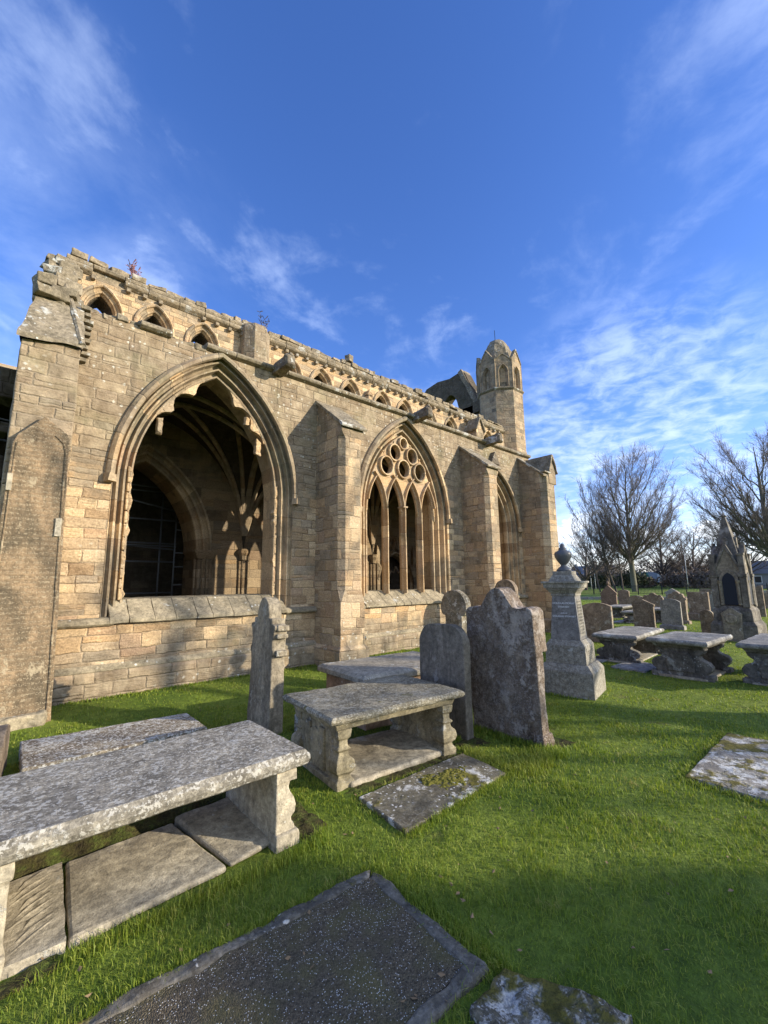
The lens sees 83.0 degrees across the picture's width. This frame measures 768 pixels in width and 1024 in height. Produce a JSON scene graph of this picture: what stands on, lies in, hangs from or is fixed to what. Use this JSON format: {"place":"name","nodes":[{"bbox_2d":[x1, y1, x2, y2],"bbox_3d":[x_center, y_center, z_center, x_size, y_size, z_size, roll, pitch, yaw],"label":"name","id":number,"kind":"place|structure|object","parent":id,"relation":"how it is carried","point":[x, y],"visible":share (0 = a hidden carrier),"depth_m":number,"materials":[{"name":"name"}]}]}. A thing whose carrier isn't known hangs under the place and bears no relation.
{"place":"outdoors","nodes":[
{"label":"outdoors","id":0,"kind":"place"},
{"bbox_2d":[0,736,575,999],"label":"bare soil","id":1,"kind":"structure","parent":0,"point":[305,822],"depth_m":3.70,"materials":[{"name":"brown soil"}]},
{"bbox_2d":[0,585,767,1023],"bbox_3d":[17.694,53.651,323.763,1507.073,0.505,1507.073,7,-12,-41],"label":"ground","id":2,"kind":"structure","parent":0,"point":[726,995],"depth_m":3.08,"materials":[{"name":"green plant"}]},
{"bbox_2d":[0,418,8,482],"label":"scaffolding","id":3,"kind":"object","parent":2,"relation":"on","point":[7,420],"depth_m":9.24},
{"bbox_2d":[0,724,10,776],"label":"headstone","id":4,"kind":"object","parent":2,"relation":"on","point":[4,736],"visible":0.8,"depth_m":4.60,"materials":[{"name":"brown stone"}]},
{"bbox_2d":[0,363,16,488],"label":"transept remains","id":5,"kind":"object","parent":2,"relation":"on","point":[2,448],"depth_m":13.47,"materials":[{"name":"stone"}]},
{"bbox_2d":[0,709,46,731],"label":"footing stone","id":6,"kind":"object","parent":2,"relation":"on","point":[30,720],"visible":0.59,"depth_m":6.02,"materials":[{"name":"beige stone"}]},
{"bbox_2d":[0,417,69,721],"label":"inscribed slab","id":7,"kind":"structure","parent":2,"relation":"on","point":[32,523],"depth_m":6.37,"materials":[{"name":"stone"}]},
{"bbox_2d":[18,713,206,772],"bbox_3d":[-3.349,2.935,5.418,1.890,0.312,1.082,7,-12,-41],"label":"ledger stone","id":8,"kind":"object","parent":2,"relation":"on","point":[33,754],"visible":0.58,"depth_m":5.25,"materials":[{"name":"grey stone"}]},
{"bbox_2d":[10,792,225,881],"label":"earth bank","id":9,"kind":"structure","parent":2,"relation":"on","point":[63,854],"depth_m":3.33,"materials":[{"name":"green plant"}]},
{"bbox_2d":[125,484,182,596],"bbox_3d":[-7.633,1.438,13.525,3.605,5.825,0.450,7,-12,-41],"label":"scaffolding","id":10,"kind":"object","parent":2,"relation":"on","point":[142,545],"visible":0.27,"depth_m":13.87,"materials":[{"name":"grey metal"}]},
{"bbox_2d":[0,720,309,980],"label":"table tomb","id":11,"kind":"object","parent":2,"relation":"on","point":[248,767],"visible":0.97,"depth_m":2.98,"materials":[{"name":"stone"}]},
{"bbox_2d":[247,597,288,733],"bbox_3d":[-1.670,2.239,6.205,0.231,2.007,0.838,8,-13,-38],"label":"headstone","id":12,"kind":"object","parent":2,"relation":"on","point":[270,628],"visible":0.91,"depth_m":6.03,"materials":[{"name":"grey stone"}]},
{"bbox_2d":[0,247,559,705],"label":"cathedral ruin","id":13,"kind":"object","parent":2,"relation":"on","point":[346,509],"visible":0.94,"depth_m":10.90,"materials":[{"name":"stone"}]},
{"bbox_2d":[80,284,123,315],"bbox_3d":[-8.195,-5.420,12.407,1.127,1.932,0.935,7,-12,-41],"label":"clerestory window","id":14,"kind":"structure","parent":13,"relation":"in","point":[109,304],"depth_m":12.39,"materials":[{"name":"beige stone"}]},
{"bbox_2d":[126,259,141,276],"bbox_3d":[-7.508,-7.203,13.049,0.422,0.738,0.315,19,-21,-64],"label":"dry weed","id":15,"kind":"object","parent":13,"relation":"on","point":[131,267],"visible":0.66,"depth_m":13.00,"materials":[{"name":"red plant"}]},
{"bbox_2d":[134,304,174,336],"bbox_3d":[-7.175,-5.285,13.312,1.127,1.931,0.935,7,-12,-41],"label":"clerestory window","id":16,"kind":"structure","parent":13,"relation":"in","point":[152,313],"depth_m":13.25,"materials":[{"name":"beige stone"}]},
{"bbox_2d":[99,353,299,623],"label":"window","id":17,"kind":"structure","parent":13,"relation":"in","point":[268,439],"depth_m":9.25,"materials":[{"name":"stone"}]},
{"bbox_2d":[184,322,219,345],"bbox_3d":[-6.111,-5.149,14.258,1.124,1.932,0.935,7,-12,-41],"label":"clerestory window","id":18,"kind":"structure","parent":13,"relation":"in","point":[194,333],"depth_m":14.21,"materials":[{"name":"beige stone"}]},
{"bbox_2d":[258,311,269,328],"bbox_3d":[-4.370,-6.835,15.757,0.528,0.892,0.350,7,-12,-41],"label":"bare sapling","id":19,"kind":"object","parent":13,"relation":"on","point":[264,320],"visible":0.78,"depth_m":15.74,"materials":[{"name":"plant"}]},
{"bbox_2d":[289,360,302,374],"bbox_3d":[-3.768,-4.843,16.340,1.127,1.932,0.935,7,-12,-41],"label":"clerestory window","id":20,"kind":"structure","parent":13,"relation":"in","point":[298,370],"depth_m":16.38,"materials":[{"name":"beige stone"}]},
{"bbox_2d":[310,367,332,385],"bbox_3d":[-2.726,-4.706,17.265,1.127,1.929,0.935,7,-12,-41],"label":"clerestory window","id":21,"kind":"structure","parent":13,"relation":"in","point":[320,374],"depth_m":17.23,"materials":[{"name":"beige stone"}]},
{"bbox_2d":[340,378,360,395],"bbox_3d":[-1.655,-4.568,18.217,1.125,1.932,0.935,7,-12,-41],"label":"clerestory window","id":22,"kind":"structure","parent":13,"relation":"in","point":[349,385],"depth_m":18.19,"materials":[{"name":"beige stone"}]},
{"bbox_2d":[373,390,391,405],"bbox_3d":[-0.330,-4.396,19.394,1.127,1.932,0.935,7,-12,-41],"label":"clerestory window","id":23,"kind":"structure","parent":13,"relation":"in","point":[381,397],"depth_m":19.37,"materials":[{"name":"beige stone"}]},
{"bbox_2d":[396,399,412,413],"bbox_3d":[0.697,-4.263,20.307,1.124,1.929,0.935,7,-12,-41],"label":"clerestory window","id":24,"kind":"structure","parent":13,"relation":"in","point":[403,404],"depth_m":20.29,"materials":[{"name":"beige stone"}]},
{"bbox_2d":[361,416,451,607],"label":"window","id":25,"kind":"structure","parent":13,"relation":"in","point":[420,476],"depth_m":13.27,"materials":[{"name":"stone"}]},
{"bbox_2d":[428,413,436,422],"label":"clerestory window","id":26,"kind":"structure","parent":13,"relation":"in","point":[433,418],"depth_m":21.45,"materials":[{"name":"beige stone"}]},
{"bbox_2d":[444,416,457,429],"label":"clerestory window","id":27,"kind":"structure","parent":13,"relation":"in","point":[450,422],"depth_m":22.50,"materials":[{"name":"beige stone"}]},
{"bbox_2d":[483,430,491,438],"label":"clerestory window","id":28,"kind":"structure","parent":13,"relation":"in","point":[487,433],"depth_m":24.57,"materials":[{"name":"beige stone"}]},
{"bbox_2d":[497,470,522,597],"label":"window","id":29,"kind":"structure","parent":13,"relation":"in","point":[507,520],"depth_m":16.90,"materials":[{"name":"stone"}]},
{"bbox_2d":[72,870,488,1023],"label":"grave slab","id":30,"kind":"structure","parent":2,"relation":"on","point":[374,954],"depth_m":2.22,"materials":[{"name":"grey stone"}]},
{"bbox_2d":[294,714,297,730],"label":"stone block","id":31,"kind":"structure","parent":2,"relation":"on","point":[296,722],"depth_m":5.86,"materials":[{"name":"grey stone"}]},
{"bbox_2d":[317,651,419,730],"bbox_3d":[0.142,2.851,6.866,2.008,0.940,1.308,6,-11,-36],"label":"chest tomb","id":32,"kind":"object","parent":2,"relation":"on","point":[366,669],"visible":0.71,"depth_m":6.50,"materials":[{"name":"stone"}]},
{"bbox_2d":[282,675,464,791],"bbox_3d":[-0.110,2.563,5.091,1.816,0.865,1.218,6,-11,-35],"label":"table tomb","id":33,"kind":"object","parent":2,"relation":"on","point":[415,711],"visible":0.9,"depth_m":4.88,"materials":[{"name":"stone"}]},
{"bbox_2d":[40,691,765,1023],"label":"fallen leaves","id":34,"kind":"object","parent":2,"relation":"on","point":[440,974],"visible":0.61,"depth_m":2.57,"materials":[{"name":"brown plant"}]},
{"bbox_2d":[359,754,504,834],"bbox_3d":[0.534,2.731,4.231,1.599,0.150,0.702,7,-12,-41],"label":"ledger stone","id":35,"kind":"object","parent":2,"relation":"on","point":[416,797],"visible":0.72,"depth_m":4.06,"materials":[{"name":"grey stone"}]},
{"bbox_2d":[420,766,467,789],"bbox_3d":[0.669,2.689,4.366,0.633,0.052,0.444,3,-10,-22],"label":"moss clump","id":36,"kind":"object","parent":35,"relation":"on","point":[449,775],"visible":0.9,"depth_m":4.36,"materials":[{"name":"green plant"}]},
{"bbox_2d":[419,623,473,739],"bbox_3d":[0.839,2.392,5.981,0.144,1.661,0.872,8,-13,-37],"label":"headstone","id":37,"kind":"object","parent":2,"relation":"on","point":[445,659],"visible":0.62,"depth_m":5.84,"materials":[{"name":"grey stone"}]},
{"bbox_2d":[441,590,470,633],"bbox_3d":[1.771,2.930,10.586,0.338,2.033,0.819,7,-12,-39],"label":"headstone","id":38,"kind":"object","parent":2,"relation":"on","point":[455,604],"visible":0.43,"depth_m":10.55,"materials":[{"name":"grey stone"}]},
{"bbox_2d":[495,579,517,595],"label":"headstone","id":39,"kind":"object","parent":2,"relation":"on","point":[511,584],"visible":0.2,"depth_m":12.73,"materials":[{"name":"brown stone"}]},
{"bbox_2d":[466,587,554,748],"bbox_3d":[1.660,2.103,5.803,0.303,2.168,1.172,6,-12,-38],"label":"headstone","id":40,"kind":"object","parent":2,"relation":"on","point":[506,632],"visible":0.89,"depth_m":5.67,"materials":[{"name":"grey stone"}]},
{"bbox_2d":[469,968,632,1023],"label":"ledger stone","id":41,"kind":"object","parent":2,"relation":"on","point":[509,997],"visible":1,"depth_m":2.03,"materials":[{"name":"grey stone"}]},
{"bbox_2d":[541,543,605,700],"bbox_3d":[3.398,2.014,8.012,0.920,2.875,0.920,-7,-11,36],"label":"pedestal monument","id":42,"kind":"object","parent":2,"relation":"on","point":[573,666],"visible":0.99,"depth_m":7.74,"materials":[{"name":"stone"}]},
{"bbox_2d":[560,503,615,591],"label":"bare tree","id":43,"kind":"object","parent":2,"relation":"on","point":[605,549],"visible":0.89,"depth_m":67.68,"materials":[{"name":"brown plant"}]},
{"bbox_2d":[559,530,623,589],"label":"bare tree","id":44,"kind":"object","parent":2,"relation":"on","point":[586,575],"visible":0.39,"depth_m":82.44,"materials":[{"name":"brown plant"}]},
{"bbox_2d":[572,564,619,580],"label":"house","id":45,"kind":"structure","parent":2,"relation":"on","point":[580,568],"depth_m":147.32,"materials":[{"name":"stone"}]},
{"bbox_2d":[557,476,636,591],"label":"bare tree","id":46,"kind":"object","parent":2,"relation":"on","point":[597,525],"visible":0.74,"depth_m":67.85,"materials":[{"name":"brown plant"}]},
{"bbox_2d":[582,603,613,641],"bbox_3d":[6.894,3.677,13.938,0.137,1.494,0.914,7,-12,-41],"label":"headstone","id":47,"kind":"object","parent":2,"relation":"on","point":[598,617],"visible":0.57,"depth_m":13.94,"materials":[{"name":"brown stone"}]},
{"bbox_2d":[581,573,619,588],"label":"evergreen shrub","id":48,"kind":"object","parent":2,"relation":"on","point":[601,581],"visible":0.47,"depth_m":90.88,"materials":[{"name":"green plant"}]},
{"bbox_2d":[582,562,624,573],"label":"winter shrub","id":49,"kind":"object","parent":2,"relation":"on","point":[603,568],"visible":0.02,"depth_m":118.67,"materials":[{"name":"brown plant"}]},
{"bbox_2d":[580,569,628,585],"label":"winter shrub","id":50,"kind":"object","parent":2,"relation":"on","point":[617,574],"visible":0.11,"depth_m":109.19,"materials":[{"name":"brown plant"}]},
{"bbox_2d":[570,527,643,585],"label":"bare tree","id":51,"kind":"object","parent":2,"relation":"on","point":[606,575],"visible":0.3,"depth_m":88.34,"materials":[{"name":"brown plant"}]},
{"bbox_2d":[600,581,617,604],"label":"headstone","id":52,"kind":"object","parent":2,"relation":"on","point":[608,593],"visible":0.6,"depth_m":27.15,"materials":[{"name":"red stone"}]},
{"bbox_2d":[594,508,646,589],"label":"bare tree","id":53,"kind":"object","parent":2,"relation":"on","point":[620,566],"visible":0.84,"depth_m":66.35,"materials":[{"name":"brown plant"}]},
{"bbox_2d":[610,604,632,617],"bbox_3d":[12.512,5.326,22.958,2.014,0.767,1.019,7,-12,-41],"label":"table tomb","id":54,"kind":"object","parent":2,"relation":"on","point":[617,609],"visible":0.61,"depth_m":22.32,"materials":[{"name":"grey stone"}]},
{"bbox_2d":[580,597,665,599],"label":"wall","id":55,"kind":"structure","parent":2,"relation":"on","point":[590,598],"depth_m":42.71,"materials":[{"name":"grey stone"}]},
{"bbox_2d":[618,590,629,604],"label":"headstone","id":56,"kind":"object","parent":2,"relation":"on","point":[623,595],"visible":0.46,"depth_m":27.63,"materials":[{"name":"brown stone"}]},
{"bbox_2d":[591,626,663,662],"bbox_3d":[6.407,3.495,11.263,2.370,0.830,1.038,8,-13,-43],"label":"table tomb","id":57,"kind":"object","parent":2,"relation":"on","point":[628,644],"visible":0.83,"depth_m":10.72,"materials":[{"name":"grey stone"}]},
{"bbox_2d":[621,610,633,622],"bbox_3d":[11.798,4.931,20.193,1.716,0.686,0.818,7,-12,-41],"label":"table tomb","id":58,"kind":"object","parent":2,"relation":"on","point":[629,615],"visible":0.25,"depth_m":19.81,"materials":[{"name":"grey stone"}]},
{"bbox_2d":[611,662,655,672],"bbox_3d":[5.883,3.590,9.990,1.340,0.143,0.805,7,-12,-41],"label":"ledger stone","id":59,"kind":"object","parent":2,"relation":"on","point":[644,667],"visible":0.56,"depth_m":9.82,"materials":[{"name":"grey stone"}]},
{"bbox_2d":[615,569,652,587],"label":"evergreen shrub","id":60,"kind":"object","parent":2,"relation":"on","point":[626,581],"visible":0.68,"depth_m":90.08,"materials":[{"name":"green plant"}]},
{"bbox_2d":[626,596,641,604],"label":"headstone","id":61,"kind":"object","parent":2,"relation":"on","point":[630,600],"visible":0.29,"depth_m":26.11,"materials":[{"name":"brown stone"}]},
{"bbox_2d":[575,439,693,591],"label":"bare tree","id":62,"kind":"object","parent":2,"relation":"on","point":[650,535],"visible":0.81,"depth_m":68.05,"materials":[{"name":"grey plant"}]},
{"bbox_2d":[631,599,655,627],"bbox_3d":[10.823,4.340,18.042,0.176,1.387,0.849,7,-12,-41],"label":"headstone","id":63,"kind":"object","parent":2,"relation":"on","point":[643,613],"visible":0.78,"depth_m":17.98,"materials":[{"name":"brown stone"}]},
{"bbox_2d":[636,575,659,587],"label":"winter shrub","id":64,"kind":"object","parent":2,"relation":"on","point":[654,582],"visible":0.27,"depth_m":91.18,"materials":[{"name":"brown plant"}]},
{"bbox_2d":[637,572,661,585],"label":"trailer","id":65,"kind":"object","parent":2,"relation":"on","point":[653,575],"visible":0.08,"depth_m":104.53,"materials":[{"name":"blue metal"}]},
{"bbox_2d":[626,558,677,585],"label":"winter shrub","id":66,"kind":"object","parent":2,"relation":"on","point":[645,567],"visible":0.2,"depth_m":107.19,"materials":[{"name":"plant"}]},
{"bbox_2d":[642,593,663,606],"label":"headstone","id":67,"kind":"object","parent":2,"relation":"on","point":[653,598],"visible":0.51,"depth_m":23.54,"materials":[{"name":"brown stone"}]},
{"bbox_2d":[654,607,661,622],"bbox_3d":[12.867,4.893,20.354,1.620,0.792,1.116,7,-12,-41],"label":"table tomb","id":68,"kind":"object","parent":2,"relation":"on","point":[657,614],"visible":0.13,"depth_m":19.78,"materials":[{"name":"grey stone"}]},
{"bbox_2d":[633,510,704,586],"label":"bare tree","id":69,"kind":"object","parent":2,"relation":"on","point":[663,569],"visible":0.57,"depth_m":92.86,"materials":[{"name":"brown plant"}]},
{"bbox_2d":[665,588,679,597],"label":"headstone","id":70,"kind":"object","parent":2,"relation":"on","point":[671,590],"visible":0.2,"depth_m":29.47,"materials":[{"name":"grey stone"}]},
{"bbox_2d":[659,599,686,630],"bbox_3d":[11.374,4.161,17.145,0.339,1.445,0.859,7,-12,-41],"label":"headstone","id":71,"kind":"object","parent":2,"relation":"on","point":[671,615],"visible":0.78,"depth_m":17.09,"materials":[{"name":"grey stone"}]},
{"bbox_2d":[651,560,694,572],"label":"winter shrub","id":72,"kind":"object","parent":2,"relation":"on","point":[670,569],"visible":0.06,"depth_m":105.48,"materials":[{"name":"brown plant"}]},
{"bbox_2d":[657,570,690,587],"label":"winter shrub","id":73,"kind":"object","parent":2,"relation":"on","point":[670,580],"visible":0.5,"depth_m":89.49,"materials":[{"name":"brown plant"}]},
{"bbox_2d":[581,583,767,594],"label":"iron railings","id":74,"kind":"object","parent":2,"relation":"on","point":[638,593],"visible":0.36,"depth_m":53.16,"materials":[{"name":"black metal"}]},
{"bbox_2d":[665,591,691,623],"bbox_3d":[13.061,4.370,19.300,0.399,1.669,0.899,7,-12,-41],"label":"headstone","id":75,"kind":"object","parent":2,"relation":"on","point":[678,596],"visible":0.4,"depth_m":19.08,"materials":[{"name":"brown stone"}]},
{"bbox_2d":[653,532,707,569],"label":"bare tree","id":76,"kind":"object","parent":2,"relation":"on","point":[679,549],"visible":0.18,"depth_m":108.49,"materials":[{"name":"plant"}]},
{"bbox_2d":[654,521,715,571],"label":"bare tree","id":77,"kind":"object","parent":2,"relation":"on","point":[687,563],"visible":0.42,"depth_m":94.86,"materials":[{"name":"plant"}]},
{"bbox_2d":[666,558,708,579],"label":"winter shrub","id":78,"kind":"object","parent":2,"relation":"on","point":[684,568],"visible":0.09,"depth_m":101.74,"materials":[{"name":"brown plant"}]},
{"bbox_2d":[645,631,734,682],"bbox_3d":[6.597,3.124,9.290,1.767,0.927,1.117,7,-12,-38],"label":"table tomb","id":79,"kind":"object","parent":2,"relation":"on","point":[697,656],"visible":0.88,"depth_m":8.93,"materials":[{"name":"grey stone"}]},
{"bbox_2d":[674,566,710,587],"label":"winter shrub","id":80,"kind":"object","parent":2,"relation":"on","point":[690,575],"visible":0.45,"depth_m":85.33,"materials":[{"name":"brown plant"}]},
{"bbox_2d":[687,592,710,620],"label":"headstone","id":81,"kind":"object","parent":2,"relation":"on","point":[698,602],"visible":0.57,"depth_m":20.71,"materials":[{"name":"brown stone"}]},
{"bbox_2d":[693,571,710,587],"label":"winter shrub","id":82,"kind":"object","parent":2,"relation":"on","point":[703,579],"visible":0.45,"depth_m":82.10,"materials":[{"name":"plant"}]},
{"bbox_2d":[699,589,711,595],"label":"headstone","id":83,"kind":"object","parent":2,"relation":"on","point":[706,590],"visible":0.15,"depth_m":28.68,"materials":[{"name":"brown stone"}]},
{"bbox_2d":[699,610,713,632],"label":"headstone","id":84,"kind":"object","parent":2,"relation":"on","point":[706,618],"visible":0.61,"depth_m":15.78,"materials":[{"name":"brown stone"}]},
{"bbox_2d":[709,596,714,611],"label":"headstone","id":85,"kind":"object","parent":2,"relation":"on","point":[711,603],"visible":0.17,"depth_m":25.27,"materials":[{"name":"grey stone"}]},
{"bbox_2d":[677,422,767,557],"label":"bare tree","id":86,"kind":"object","parent":2,"relation":"on","point":[758,534],"visible":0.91,"depth_m":51.77,"materials":[{"name":"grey plant"}]},
{"bbox_2d":[678,509,767,571],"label":"bare tree","id":87,"kind":"object","parent":2,"relation":"on","point":[754,558],"visible":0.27,"depth_m":79.72,"materials":[{"name":"brown plant"}]},
{"bbox_2d":[685,733,767,802],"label":"ledger stone","id":88,"kind":"object","parent":2,"relation":"on","point":[737,763],"visible":0.91,"depth_m":4.55,"materials":[{"name":"grey stone"}]},
{"bbox_2d":[707,513,767,641],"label":"spired monument","id":89,"kind":"object","parent":2,"relation":"on","point":[736,614],"visible":0.98,"depth_m":14.06,"materials":[{"name":"stone"}]},
{"bbox_2d":[735,633,767,685],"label":"table tomb","id":90,"kind":"object","parent":2,"relation":"on","point":[755,648],"visible":0.89,"depth_m":8.20,"materials":[{"name":"grey stone"}]},
{"bbox_2d":[751,561,767,587],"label":"house","id":91,"kind":"structure","parent":2,"relation":"on","point":[761,577],"depth_m":76.19,"materials":[{"name":"stone"}]},
{"bbox_2d":[754,576,762,582],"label":"window","id":92,"kind":"structure","parent":91,"relation":"in","point":[757,579],"depth_m":76.09,"materials":[{"name":"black glass"}]},
{"bbox_2d":[755,585,766,616],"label":"headstone","id":93,"kind":"object","parent":2,"relation":"on","point":[761,607],"visible":0.4,"depth_m":22.16,"materials":[{"name":"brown stone"}]},
{"bbox_2d":[763,590,767,608],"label":"headstone","id":94,"kind":"object","parent":2,"relation":"on","point":[765,592],"visible":0.29,"depth_m":27.61,"materials":[{"name":"grey stone"}]},
{"bbox_2d":[0,0,767,574],"label":"sky","id":95,"kind":"structure","parent":0,"point":[397,186],"materials":[{"name":"blue"}]}
]}

